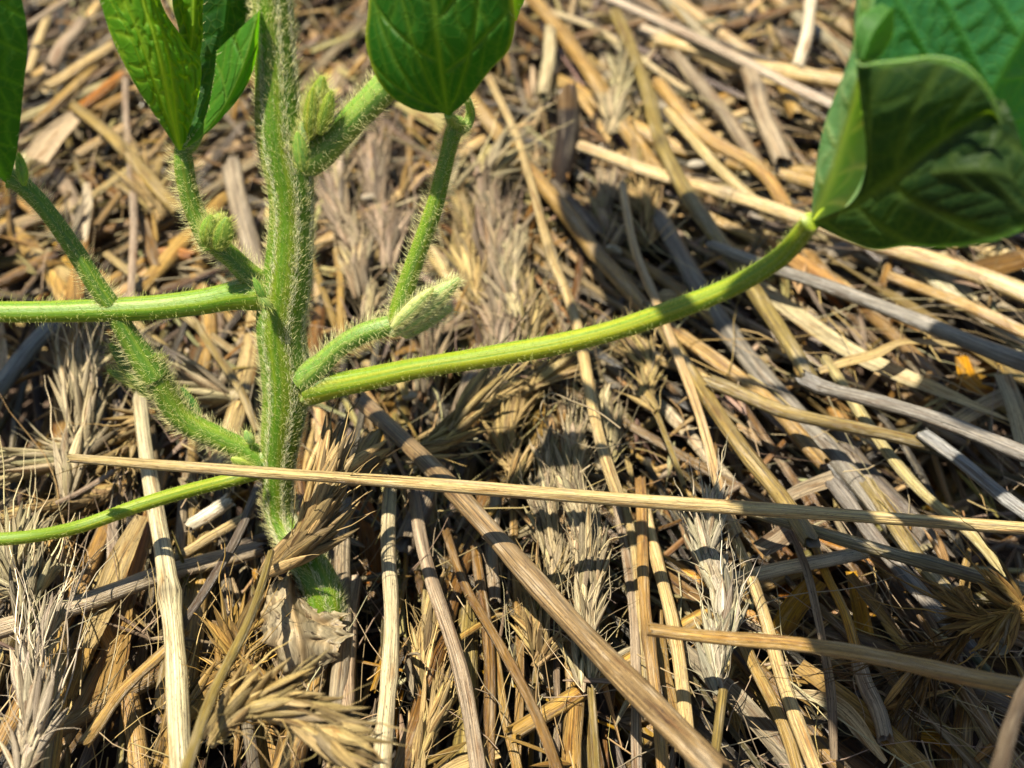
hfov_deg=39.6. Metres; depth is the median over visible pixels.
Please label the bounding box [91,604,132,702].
dry blade
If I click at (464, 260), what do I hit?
grain ear
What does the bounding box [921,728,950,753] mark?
dry blade
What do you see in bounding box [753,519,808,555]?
dry blade
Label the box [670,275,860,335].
straw
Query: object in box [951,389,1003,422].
dry blade
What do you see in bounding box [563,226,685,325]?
straw
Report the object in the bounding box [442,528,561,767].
straw
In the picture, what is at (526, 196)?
dry blade
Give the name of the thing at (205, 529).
straw
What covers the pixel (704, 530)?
grain ear
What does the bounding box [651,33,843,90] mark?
straw
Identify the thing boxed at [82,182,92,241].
dry blade
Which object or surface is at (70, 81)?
straw
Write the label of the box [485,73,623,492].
straw
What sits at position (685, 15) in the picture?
straw
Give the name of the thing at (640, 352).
grain ear
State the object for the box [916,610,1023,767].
straw
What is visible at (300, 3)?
straw
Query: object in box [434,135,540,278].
grain ear
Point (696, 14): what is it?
straw
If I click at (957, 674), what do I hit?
straw
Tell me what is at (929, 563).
straw
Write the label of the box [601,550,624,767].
straw
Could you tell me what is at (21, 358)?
straw
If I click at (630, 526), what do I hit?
straw
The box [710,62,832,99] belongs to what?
dry blade
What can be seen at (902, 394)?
straw
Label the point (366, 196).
seed husk
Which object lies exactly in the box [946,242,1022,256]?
straw
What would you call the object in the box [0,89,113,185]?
straw
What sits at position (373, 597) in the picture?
straw
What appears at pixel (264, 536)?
straw
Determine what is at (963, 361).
dry blade
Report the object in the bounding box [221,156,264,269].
straw
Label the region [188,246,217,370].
straw
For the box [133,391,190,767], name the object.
straw
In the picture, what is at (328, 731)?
grain ear
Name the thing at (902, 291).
straw
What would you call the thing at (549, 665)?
straw
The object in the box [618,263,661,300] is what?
straw
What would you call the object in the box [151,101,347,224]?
dry blade
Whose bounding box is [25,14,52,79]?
straw
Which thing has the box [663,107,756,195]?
straw
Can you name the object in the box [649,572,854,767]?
straw
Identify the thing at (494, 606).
straw
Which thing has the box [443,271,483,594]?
straw
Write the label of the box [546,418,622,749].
dry blade
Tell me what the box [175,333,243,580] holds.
straw
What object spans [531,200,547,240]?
straw
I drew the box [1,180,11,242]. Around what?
dry blade
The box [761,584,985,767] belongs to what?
grain ear
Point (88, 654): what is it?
dry blade
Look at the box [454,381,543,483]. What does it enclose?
grain ear
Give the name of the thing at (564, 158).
straw
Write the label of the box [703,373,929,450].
straw
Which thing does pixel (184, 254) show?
straw
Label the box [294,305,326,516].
straw
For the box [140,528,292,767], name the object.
grain ear
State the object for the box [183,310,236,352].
straw
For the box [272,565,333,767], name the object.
straw
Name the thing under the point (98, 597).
straw
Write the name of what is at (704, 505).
straw
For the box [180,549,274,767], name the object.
straw
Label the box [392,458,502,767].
straw
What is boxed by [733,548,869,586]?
straw
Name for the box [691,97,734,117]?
straw
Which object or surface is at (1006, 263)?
dry blade
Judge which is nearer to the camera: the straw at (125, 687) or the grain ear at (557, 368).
the straw at (125, 687)
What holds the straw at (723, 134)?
on the straw litter at (948, 484)
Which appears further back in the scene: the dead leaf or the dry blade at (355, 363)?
the dry blade at (355, 363)
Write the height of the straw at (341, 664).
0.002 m
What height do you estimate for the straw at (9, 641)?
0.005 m
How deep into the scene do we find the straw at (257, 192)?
0.19 m
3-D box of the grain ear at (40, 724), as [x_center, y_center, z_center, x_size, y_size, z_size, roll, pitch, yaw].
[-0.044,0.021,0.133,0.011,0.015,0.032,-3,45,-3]
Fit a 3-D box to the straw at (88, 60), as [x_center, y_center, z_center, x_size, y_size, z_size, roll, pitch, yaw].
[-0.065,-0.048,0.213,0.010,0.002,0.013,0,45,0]
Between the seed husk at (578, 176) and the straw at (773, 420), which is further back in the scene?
the seed husk at (578, 176)
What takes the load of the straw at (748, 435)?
on the straw litter at (948, 484)
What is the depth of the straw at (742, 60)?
0.21 m
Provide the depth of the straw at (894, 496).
0.16 m
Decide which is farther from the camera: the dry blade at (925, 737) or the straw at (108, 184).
the straw at (108, 184)
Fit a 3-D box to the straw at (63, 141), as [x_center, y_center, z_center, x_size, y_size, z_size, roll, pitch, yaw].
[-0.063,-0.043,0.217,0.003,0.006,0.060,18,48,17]
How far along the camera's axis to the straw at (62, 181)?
0.20 m
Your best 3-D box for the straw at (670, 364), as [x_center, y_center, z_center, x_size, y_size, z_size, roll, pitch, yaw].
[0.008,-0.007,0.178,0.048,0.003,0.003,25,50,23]
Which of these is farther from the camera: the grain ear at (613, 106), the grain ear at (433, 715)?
the grain ear at (613, 106)
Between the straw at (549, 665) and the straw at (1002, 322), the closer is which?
the straw at (549, 665)
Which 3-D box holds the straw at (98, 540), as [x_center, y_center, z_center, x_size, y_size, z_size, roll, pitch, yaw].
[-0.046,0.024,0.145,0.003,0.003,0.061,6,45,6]
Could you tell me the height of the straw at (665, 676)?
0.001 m
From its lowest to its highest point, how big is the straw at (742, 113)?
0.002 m
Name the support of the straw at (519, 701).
on the straw litter at (948, 484)
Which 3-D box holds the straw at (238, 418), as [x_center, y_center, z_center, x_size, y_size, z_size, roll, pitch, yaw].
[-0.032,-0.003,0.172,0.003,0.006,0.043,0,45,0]
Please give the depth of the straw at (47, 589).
0.15 m
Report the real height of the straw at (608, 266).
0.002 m
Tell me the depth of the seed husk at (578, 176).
0.20 m
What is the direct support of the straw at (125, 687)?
on the straw litter at (948, 484)
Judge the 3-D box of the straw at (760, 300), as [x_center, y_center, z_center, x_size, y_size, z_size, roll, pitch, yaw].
[0.023,-0.029,0.190,0.005,0.004,0.086,-8,46,-8]
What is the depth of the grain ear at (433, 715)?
0.14 m
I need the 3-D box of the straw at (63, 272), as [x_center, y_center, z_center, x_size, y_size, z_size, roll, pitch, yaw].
[-0.043,-0.003,0.176,0.059,0.002,0.004,35,55,30]
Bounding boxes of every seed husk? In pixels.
[360,193,374,199]
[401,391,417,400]
[573,171,584,180]
[604,245,621,255]
[658,289,677,302]
[687,160,705,168]
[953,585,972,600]
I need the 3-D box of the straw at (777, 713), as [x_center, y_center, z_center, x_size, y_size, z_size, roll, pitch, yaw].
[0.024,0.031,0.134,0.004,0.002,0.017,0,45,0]
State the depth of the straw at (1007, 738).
0.10 m
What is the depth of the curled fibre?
0.15 m
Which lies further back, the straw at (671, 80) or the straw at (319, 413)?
the straw at (671, 80)
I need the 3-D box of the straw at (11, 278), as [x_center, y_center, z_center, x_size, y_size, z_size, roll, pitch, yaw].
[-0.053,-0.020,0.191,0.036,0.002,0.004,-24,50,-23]
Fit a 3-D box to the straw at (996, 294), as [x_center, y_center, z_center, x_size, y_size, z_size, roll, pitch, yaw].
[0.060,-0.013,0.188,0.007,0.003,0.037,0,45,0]
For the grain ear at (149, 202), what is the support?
on the straw litter at (948, 484)
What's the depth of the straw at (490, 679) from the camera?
0.14 m
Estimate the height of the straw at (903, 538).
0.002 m
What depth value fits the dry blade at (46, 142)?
0.20 m
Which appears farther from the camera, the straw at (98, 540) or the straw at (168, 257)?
the straw at (168, 257)
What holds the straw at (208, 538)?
on the straw litter at (948, 484)
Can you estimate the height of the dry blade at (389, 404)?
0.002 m
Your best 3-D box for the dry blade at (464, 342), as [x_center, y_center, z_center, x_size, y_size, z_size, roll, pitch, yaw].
[-0.013,-0.013,0.185,0.007,0.003,0.048,-23,49,-21]
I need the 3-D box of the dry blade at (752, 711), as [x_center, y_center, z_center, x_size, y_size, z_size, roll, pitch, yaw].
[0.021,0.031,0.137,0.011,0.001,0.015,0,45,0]
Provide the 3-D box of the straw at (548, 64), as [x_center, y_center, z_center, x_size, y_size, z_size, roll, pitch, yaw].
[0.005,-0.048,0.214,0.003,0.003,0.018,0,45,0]
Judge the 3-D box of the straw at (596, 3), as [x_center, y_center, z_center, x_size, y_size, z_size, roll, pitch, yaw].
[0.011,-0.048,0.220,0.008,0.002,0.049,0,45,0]
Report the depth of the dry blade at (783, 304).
0.17 m
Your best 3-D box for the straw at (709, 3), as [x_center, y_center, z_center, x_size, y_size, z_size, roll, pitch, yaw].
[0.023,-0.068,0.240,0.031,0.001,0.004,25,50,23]
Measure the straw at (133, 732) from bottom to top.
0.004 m
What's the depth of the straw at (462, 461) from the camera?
0.16 m
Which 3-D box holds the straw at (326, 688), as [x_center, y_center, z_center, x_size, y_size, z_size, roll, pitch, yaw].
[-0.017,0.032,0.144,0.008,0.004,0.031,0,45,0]
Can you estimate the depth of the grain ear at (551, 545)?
0.15 m
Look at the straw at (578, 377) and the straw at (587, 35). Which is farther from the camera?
the straw at (587, 35)
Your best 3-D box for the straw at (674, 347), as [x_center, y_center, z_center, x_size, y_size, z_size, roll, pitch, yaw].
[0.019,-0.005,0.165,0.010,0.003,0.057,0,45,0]
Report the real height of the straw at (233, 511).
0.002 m
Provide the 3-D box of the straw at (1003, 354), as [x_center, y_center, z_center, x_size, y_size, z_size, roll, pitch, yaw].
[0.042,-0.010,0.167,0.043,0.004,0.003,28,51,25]
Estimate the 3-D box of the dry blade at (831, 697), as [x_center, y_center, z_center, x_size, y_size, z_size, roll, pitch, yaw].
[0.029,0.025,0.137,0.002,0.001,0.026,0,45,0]
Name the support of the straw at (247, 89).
on the straw litter at (948, 484)
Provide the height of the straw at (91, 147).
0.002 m
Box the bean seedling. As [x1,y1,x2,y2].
[0,0,1023,621]
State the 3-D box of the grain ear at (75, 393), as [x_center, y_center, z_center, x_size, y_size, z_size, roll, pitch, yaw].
[-0.045,-0.003,0.164,0.021,0.013,0.040,0,45,0]
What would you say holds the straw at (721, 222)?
on the straw litter at (948, 484)
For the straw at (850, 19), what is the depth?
0.23 m
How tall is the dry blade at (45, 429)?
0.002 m
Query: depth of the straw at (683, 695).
0.14 m
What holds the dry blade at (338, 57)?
on the straw litter at (948, 484)
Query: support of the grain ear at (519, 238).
on the straw litter at (948, 484)
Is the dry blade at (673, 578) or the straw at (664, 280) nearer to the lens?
the dry blade at (673, 578)
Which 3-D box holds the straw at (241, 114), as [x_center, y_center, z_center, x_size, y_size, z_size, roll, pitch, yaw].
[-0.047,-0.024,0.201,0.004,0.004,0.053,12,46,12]
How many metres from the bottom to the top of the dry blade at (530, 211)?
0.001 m
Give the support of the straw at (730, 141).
on the straw litter at (948, 484)
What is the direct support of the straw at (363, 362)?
on the straw litter at (948, 484)
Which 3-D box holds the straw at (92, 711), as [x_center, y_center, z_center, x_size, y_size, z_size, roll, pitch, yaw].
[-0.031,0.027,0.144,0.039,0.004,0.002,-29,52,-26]
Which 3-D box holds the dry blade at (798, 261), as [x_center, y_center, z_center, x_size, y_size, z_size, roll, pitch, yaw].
[0.040,-0.013,0.181,0.003,0.001,0.026,-32,53,-28]
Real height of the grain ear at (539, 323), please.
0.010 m
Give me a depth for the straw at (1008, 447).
0.15 m
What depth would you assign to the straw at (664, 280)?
0.18 m
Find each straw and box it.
[0,22,175,192]
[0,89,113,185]
[0,124,220,246]
[0,151,240,237]
[0,200,228,288]
[0,214,102,389]
[0,322,67,400]
[0,409,156,756]
[0,494,58,690]
[0,505,103,696]
[0,540,265,638]
[1,186,121,295]
[20,70,131,125]
[21,45,114,113]
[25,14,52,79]
[26,0,72,27]
[27,247,307,486]
[31,469,115,514]
[32,63,98,127]
[39,40,116,92]
[40,523,149,767]
[40,621,68,767]
[42,240,342,379]
[43,15,89,74]
[45,151,89,254]
[56,517,75,599]
[59,458,168,765]
[63,558,371,735]
[66,453,1023,534]
[68,70,129,111]
[68,100,183,217]
[69,138,171,214]
[72,121,133,159]
[74,2,170,63]
[78,625,189,747]
[80,170,160,265]
[87,99,250,332]
[90,85,140,117]
[92,131,169,229]
[106,118,417,287]
[107,399,123,557]
[113,162,260,257]
[122,76,137,296]
[130,105,151,124]
[133,95,144,104]
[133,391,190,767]
[135,60,346,295]
[136,327,187,364]
[142,247,197,262]
[150,485,238,767]
[151,496,222,717]
[154,312,224,730]
[161,0,250,91]
[162,517,221,767]
[174,513,254,560]
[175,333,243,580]
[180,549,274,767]
[182,107,400,230]
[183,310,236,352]
[183,438,197,642]
[183,482,262,627]
[183,493,234,532]
[187,246,244,337]
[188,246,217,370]
[192,320,260,434]
[203,256,264,478]
[207,496,278,767]
[208,516,266,669]
[213,489,260,767]
[220,530,271,549]
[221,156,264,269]
[246,66,343,191]
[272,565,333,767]
[290,368,337,767]
[293,0,312,5]
[294,0,303,20]
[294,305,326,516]
[301,53,370,93]
[307,326,443,418]
[311,231,333,284]
[311,279,329,447]
[314,134,487,251]
[322,574,362,767]
[322,662,331,695]
[326,286,345,406]
[327,162,359,280]
[329,492,355,703]
[333,246,345,333]
[351,551,410,664]
[352,392,732,767]
[364,70,584,178]
[372,487,398,767]
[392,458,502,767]
[396,248,527,554]
[406,113,413,174]
[407,489,485,767]
[425,259,715,377]
[427,245,670,557]
[440,231,618,354]
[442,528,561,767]
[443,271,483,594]
[446,307,485,527]
[450,605,478,760]
[464,107,602,241]
[470,91,648,311]
[470,542,495,767]
[472,412,499,592]
[476,343,881,560]
[484,556,502,767]
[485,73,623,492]
[485,482,501,604]
[489,237,542,482]
[494,645,521,767]
[502,562,587,767]
[504,500,968,741]
[510,498,524,757]
[522,2,690,94]
[525,0,664,168]
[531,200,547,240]
[531,324,582,386]
[536,206,562,364]
[537,23,556,102]
[539,304,573,469]
[542,568,741,767]
[551,72,815,176]
[553,623,561,755]
[556,1,747,48]
[558,220,745,339]
[561,640,584,767]
[562,135,614,265]
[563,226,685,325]
[564,0,607,146]
[567,323,751,500]
[571,0,601,83]
[576,140,1023,302]
[591,362,764,445]
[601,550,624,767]
[602,0,832,108]
[609,8,818,377]
[612,255,969,448]
[613,506,641,767]
[618,181,743,538]
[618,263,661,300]
[622,488,647,680]
[628,318,826,436]
[633,274,921,467]
[635,476,668,767]
[639,0,826,122]
[642,301,820,547]
[646,487,693,767]
[647,623,1021,694]
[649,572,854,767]
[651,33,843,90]
[652,75,794,208]
[653,209,888,533]
[656,637,677,752]
[659,0,744,83]
[660,49,731,139]
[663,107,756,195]
[663,194,895,303]
[666,49,765,164]
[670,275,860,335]
[670,322,830,469]
[671,217,778,376]
[673,0,809,87]
[677,137,818,158]
[685,54,979,246]
[687,93,736,110]
[688,77,738,97]
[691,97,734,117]
[701,108,749,127]
[702,0,729,13]
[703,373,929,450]
[705,240,1023,372]
[706,260,1008,300]
[707,133,750,149]
[714,123,747,138]
[719,177,925,297]
[720,0,838,30]
[724,521,822,767]
[726,233,1023,398]
[727,236,966,446]
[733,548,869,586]
[738,57,793,172]
[739,647,803,767]
[745,515,1023,595]
[755,703,806,767]
[757,51,812,68]
[757,408,925,569]
[768,0,828,32]
[772,167,814,189]
[775,83,804,123]
[777,1,851,57]
[792,0,816,67]
[795,368,1023,462]
[799,244,949,385]
[812,548,859,644]
[814,620,1023,729]
[816,241,865,263]
[820,354,1006,577]
[825,9,853,39]
[825,477,981,658]
[827,429,958,562]
[834,296,988,363]
[847,16,854,36]
[847,305,1018,486]
[850,660,893,744]
[855,561,1023,647]
[859,476,1007,656]
[873,290,1023,392]
[886,272,1023,339]
[890,674,918,767]
[896,259,1023,351]
[915,427,1023,519]
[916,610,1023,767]
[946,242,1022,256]
[951,703,973,767]
[952,693,994,756]
[965,255,1005,315]
[990,676,1023,767]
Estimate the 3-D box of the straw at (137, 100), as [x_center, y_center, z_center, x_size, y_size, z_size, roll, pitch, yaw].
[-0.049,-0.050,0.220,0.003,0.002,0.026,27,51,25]
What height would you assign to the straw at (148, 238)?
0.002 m
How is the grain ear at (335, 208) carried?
on the straw litter at (948, 484)
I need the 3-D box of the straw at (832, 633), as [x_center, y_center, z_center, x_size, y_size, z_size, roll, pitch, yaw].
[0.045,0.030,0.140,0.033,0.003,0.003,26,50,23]
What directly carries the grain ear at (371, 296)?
on the straw litter at (948, 484)
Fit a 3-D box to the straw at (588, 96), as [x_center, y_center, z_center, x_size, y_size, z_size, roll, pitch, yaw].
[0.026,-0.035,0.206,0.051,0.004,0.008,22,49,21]
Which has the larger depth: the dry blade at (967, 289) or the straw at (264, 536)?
the dry blade at (967, 289)
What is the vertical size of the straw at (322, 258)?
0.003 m
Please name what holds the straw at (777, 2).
on the straw litter at (948, 484)
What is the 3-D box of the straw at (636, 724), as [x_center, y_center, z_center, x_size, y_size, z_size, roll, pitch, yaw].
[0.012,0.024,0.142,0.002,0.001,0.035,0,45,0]
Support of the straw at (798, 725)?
on the straw litter at (948, 484)
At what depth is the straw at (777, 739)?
0.13 m
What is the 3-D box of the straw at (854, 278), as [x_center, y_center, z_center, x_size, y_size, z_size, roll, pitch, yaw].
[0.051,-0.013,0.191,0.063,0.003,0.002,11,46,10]
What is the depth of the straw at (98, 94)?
0.21 m
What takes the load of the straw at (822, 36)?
on the straw litter at (948, 484)
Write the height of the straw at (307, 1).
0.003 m
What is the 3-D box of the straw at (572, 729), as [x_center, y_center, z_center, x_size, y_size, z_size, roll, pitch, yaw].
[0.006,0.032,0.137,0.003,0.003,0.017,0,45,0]
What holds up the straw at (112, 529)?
on the straw litter at (948, 484)
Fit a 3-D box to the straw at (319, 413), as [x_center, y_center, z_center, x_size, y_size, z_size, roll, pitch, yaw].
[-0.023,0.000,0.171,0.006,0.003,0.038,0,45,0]
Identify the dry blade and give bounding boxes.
[0,322,6,407]
[0,474,46,618]
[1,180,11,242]
[21,324,91,500]
[25,111,81,161]
[52,176,100,442]
[64,570,100,767]
[67,605,116,698]
[79,514,147,647]
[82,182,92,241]
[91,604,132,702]
[93,243,195,298]
[94,339,119,409]
[105,330,137,491]
[135,222,255,291]
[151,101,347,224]
[169,385,261,544]
[249,74,254,89]
[300,12,367,88]
[302,7,392,123]
[334,336,367,496]
[336,67,564,232]
[352,195,472,349]
[352,337,419,499]
[354,498,381,583]
[386,272,602,357]
[441,750,500,767]
[517,11,566,55]
[523,169,548,312]
[525,369,545,518]
[540,27,583,170]
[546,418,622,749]
[635,24,686,58]
[666,565,710,610]
[669,641,789,767]
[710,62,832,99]
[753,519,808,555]
[756,231,918,330]
[761,282,1008,420]
[765,84,823,130]
[772,574,825,635]
[776,553,796,597]
[786,470,833,499]
[787,532,837,759]
[794,660,935,767]
[795,690,886,763]
[818,338,961,373]
[827,256,1023,386]
[846,571,873,635]
[846,572,901,634]
[916,362,997,406]
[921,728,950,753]
[936,251,977,299]
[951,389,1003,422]
[955,355,995,395]
[966,250,1023,282]
[994,374,1023,466]
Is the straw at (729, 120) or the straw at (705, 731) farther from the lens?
the straw at (729, 120)
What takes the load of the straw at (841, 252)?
on the straw litter at (948, 484)
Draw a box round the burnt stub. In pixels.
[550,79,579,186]
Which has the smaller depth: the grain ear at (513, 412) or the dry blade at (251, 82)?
the grain ear at (513, 412)
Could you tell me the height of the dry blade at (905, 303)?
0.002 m
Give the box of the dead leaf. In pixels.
[257,574,353,686]
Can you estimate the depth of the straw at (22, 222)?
0.20 m
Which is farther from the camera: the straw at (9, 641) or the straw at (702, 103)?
the straw at (702, 103)
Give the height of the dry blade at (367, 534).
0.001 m
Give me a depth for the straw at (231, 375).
0.17 m
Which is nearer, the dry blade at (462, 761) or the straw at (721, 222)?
the dry blade at (462, 761)
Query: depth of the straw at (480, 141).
0.20 m
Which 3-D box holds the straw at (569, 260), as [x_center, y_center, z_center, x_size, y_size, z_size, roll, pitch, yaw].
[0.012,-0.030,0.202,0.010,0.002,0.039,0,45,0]
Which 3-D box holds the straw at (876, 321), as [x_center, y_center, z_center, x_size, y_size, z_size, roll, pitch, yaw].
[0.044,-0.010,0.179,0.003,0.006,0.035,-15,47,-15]
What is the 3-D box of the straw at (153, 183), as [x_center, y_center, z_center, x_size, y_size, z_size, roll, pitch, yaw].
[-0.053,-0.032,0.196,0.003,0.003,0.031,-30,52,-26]
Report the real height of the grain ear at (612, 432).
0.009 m
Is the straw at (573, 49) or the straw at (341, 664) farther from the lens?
the straw at (573, 49)
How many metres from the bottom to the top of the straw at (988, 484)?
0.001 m
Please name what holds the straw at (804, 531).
on the straw litter at (948, 484)
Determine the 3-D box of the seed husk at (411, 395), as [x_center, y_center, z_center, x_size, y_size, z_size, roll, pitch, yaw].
[-0.012,0.001,0.166,0.002,0.001,0.001,0,45,0]
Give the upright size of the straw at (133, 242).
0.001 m
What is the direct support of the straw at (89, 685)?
on the straw litter at (948, 484)
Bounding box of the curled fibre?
[540,393,652,448]
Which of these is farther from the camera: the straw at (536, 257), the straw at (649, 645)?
the straw at (536, 257)
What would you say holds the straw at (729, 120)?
on the straw litter at (948, 484)
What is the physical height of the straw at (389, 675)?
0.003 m
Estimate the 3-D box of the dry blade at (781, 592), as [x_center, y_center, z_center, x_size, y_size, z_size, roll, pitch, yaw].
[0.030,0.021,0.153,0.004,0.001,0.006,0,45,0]
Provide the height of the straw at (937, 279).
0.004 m
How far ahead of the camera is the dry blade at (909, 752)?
0.14 m
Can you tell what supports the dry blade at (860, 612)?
on the straw litter at (948, 484)
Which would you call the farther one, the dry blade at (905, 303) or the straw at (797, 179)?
the straw at (797, 179)
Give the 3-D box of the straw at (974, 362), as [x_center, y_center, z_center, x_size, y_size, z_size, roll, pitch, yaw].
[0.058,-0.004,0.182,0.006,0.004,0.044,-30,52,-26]
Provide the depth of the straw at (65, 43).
0.21 m
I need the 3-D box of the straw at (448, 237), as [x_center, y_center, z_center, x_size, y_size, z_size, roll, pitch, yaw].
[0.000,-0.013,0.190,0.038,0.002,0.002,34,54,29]
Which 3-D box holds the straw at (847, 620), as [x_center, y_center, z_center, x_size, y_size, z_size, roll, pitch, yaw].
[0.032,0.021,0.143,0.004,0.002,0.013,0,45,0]
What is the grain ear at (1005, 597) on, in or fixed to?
on the straw litter at (948, 484)
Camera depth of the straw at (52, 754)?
0.13 m
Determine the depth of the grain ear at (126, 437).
0.16 m
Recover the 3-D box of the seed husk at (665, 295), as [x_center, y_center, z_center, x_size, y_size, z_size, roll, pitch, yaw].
[0.019,-0.011,0.176,0.003,0.002,0.003,0,45,0]
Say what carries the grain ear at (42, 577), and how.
on the straw litter at (948, 484)
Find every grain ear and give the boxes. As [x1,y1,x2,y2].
[0,392,101,488]
[0,439,109,627]
[0,469,118,556]
[0,510,121,767]
[39,255,223,498]
[55,399,170,544]
[95,335,250,419]
[97,122,176,220]
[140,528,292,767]
[146,578,285,735]
[192,627,417,767]
[259,394,405,577]
[313,147,392,301]
[328,190,396,321]
[349,105,420,272]
[377,546,475,767]
[397,244,616,465]
[406,270,471,394]
[421,148,487,306]
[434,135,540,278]
[446,91,573,197]
[450,167,562,383]
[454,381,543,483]
[462,187,541,320]
[493,520,603,667]
[501,241,561,369]
[511,307,612,422]
[512,387,585,688]
[535,364,644,767]
[549,376,644,490]
[567,150,634,257]
[583,31,653,135]
[585,296,686,488]
[595,98,685,247]
[670,430,779,752]
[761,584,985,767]
[857,504,1023,728]
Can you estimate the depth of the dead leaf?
0.14 m
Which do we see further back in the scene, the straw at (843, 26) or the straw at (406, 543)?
the straw at (843, 26)
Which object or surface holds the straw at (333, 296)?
on the straw litter at (948, 484)
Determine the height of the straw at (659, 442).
0.003 m
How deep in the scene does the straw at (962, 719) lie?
0.14 m
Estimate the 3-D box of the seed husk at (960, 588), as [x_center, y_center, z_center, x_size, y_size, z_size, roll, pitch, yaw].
[0.044,0.021,0.140,0.002,0.001,0.002,0,45,0]
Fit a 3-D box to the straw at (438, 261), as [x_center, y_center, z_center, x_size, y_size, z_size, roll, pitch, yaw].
[0.003,0.002,0.170,0.003,0.003,0.062,-21,49,-20]
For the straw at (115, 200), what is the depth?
0.19 m
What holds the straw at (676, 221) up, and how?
on the straw litter at (948, 484)
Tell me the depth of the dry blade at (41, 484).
0.16 m
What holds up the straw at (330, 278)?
on the straw litter at (948, 484)
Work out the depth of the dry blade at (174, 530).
0.16 m
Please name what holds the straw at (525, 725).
on the straw litter at (948, 484)
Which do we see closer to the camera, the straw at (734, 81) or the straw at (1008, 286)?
the straw at (1008, 286)
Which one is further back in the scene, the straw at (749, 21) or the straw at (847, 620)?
the straw at (749, 21)
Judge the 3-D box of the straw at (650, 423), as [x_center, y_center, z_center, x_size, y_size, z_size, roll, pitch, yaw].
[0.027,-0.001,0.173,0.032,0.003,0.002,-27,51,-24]
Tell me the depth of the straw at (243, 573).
0.15 m
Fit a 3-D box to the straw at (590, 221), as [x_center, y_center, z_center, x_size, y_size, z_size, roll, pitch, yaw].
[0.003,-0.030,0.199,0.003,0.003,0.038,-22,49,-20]
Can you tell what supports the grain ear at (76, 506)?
on the straw litter at (948, 484)
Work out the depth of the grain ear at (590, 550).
0.14 m
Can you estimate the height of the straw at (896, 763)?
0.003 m
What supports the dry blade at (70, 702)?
on the straw litter at (948, 484)
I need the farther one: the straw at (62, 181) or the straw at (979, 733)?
the straw at (62, 181)
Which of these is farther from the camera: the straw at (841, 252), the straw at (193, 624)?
the straw at (841, 252)
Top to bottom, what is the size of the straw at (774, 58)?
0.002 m
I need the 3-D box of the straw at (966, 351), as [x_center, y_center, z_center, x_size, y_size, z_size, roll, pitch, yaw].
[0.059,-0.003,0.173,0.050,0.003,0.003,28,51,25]
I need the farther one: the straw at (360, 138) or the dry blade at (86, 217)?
the straw at (360, 138)
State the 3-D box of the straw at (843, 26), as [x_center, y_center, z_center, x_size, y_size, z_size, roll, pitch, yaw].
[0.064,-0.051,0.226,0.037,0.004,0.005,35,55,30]
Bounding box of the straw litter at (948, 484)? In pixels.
[0,0,1023,767]
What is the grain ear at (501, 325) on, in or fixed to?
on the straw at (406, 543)
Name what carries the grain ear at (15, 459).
on the straw litter at (948, 484)
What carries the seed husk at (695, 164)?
on the straw litter at (948, 484)
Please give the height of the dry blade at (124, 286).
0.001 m
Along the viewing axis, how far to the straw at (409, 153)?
0.20 m
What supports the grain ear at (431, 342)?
on the straw litter at (948, 484)
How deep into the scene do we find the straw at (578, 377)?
0.18 m
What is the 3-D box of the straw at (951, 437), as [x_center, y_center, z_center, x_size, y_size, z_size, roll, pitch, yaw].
[0.033,-0.005,0.177,0.054,0.003,0.002,29,52,26]
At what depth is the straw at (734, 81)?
0.22 m
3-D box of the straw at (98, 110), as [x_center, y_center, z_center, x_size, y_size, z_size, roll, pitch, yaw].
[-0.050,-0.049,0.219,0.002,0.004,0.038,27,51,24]
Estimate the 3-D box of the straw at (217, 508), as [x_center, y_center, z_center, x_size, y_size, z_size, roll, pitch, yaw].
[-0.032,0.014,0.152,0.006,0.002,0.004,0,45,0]
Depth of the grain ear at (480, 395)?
0.16 m
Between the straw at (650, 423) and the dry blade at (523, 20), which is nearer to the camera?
the straw at (650, 423)
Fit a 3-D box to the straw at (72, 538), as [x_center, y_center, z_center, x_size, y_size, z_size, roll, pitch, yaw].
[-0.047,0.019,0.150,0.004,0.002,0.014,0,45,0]
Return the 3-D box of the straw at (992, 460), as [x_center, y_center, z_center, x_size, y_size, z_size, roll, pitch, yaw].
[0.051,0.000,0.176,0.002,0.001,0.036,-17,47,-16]
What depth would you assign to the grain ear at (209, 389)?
0.16 m
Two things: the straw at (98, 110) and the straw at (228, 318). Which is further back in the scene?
the straw at (98, 110)
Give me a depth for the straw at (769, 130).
0.20 m
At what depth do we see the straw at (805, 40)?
0.21 m
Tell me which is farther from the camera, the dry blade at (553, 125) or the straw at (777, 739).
the dry blade at (553, 125)
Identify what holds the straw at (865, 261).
on the straw litter at (948, 484)

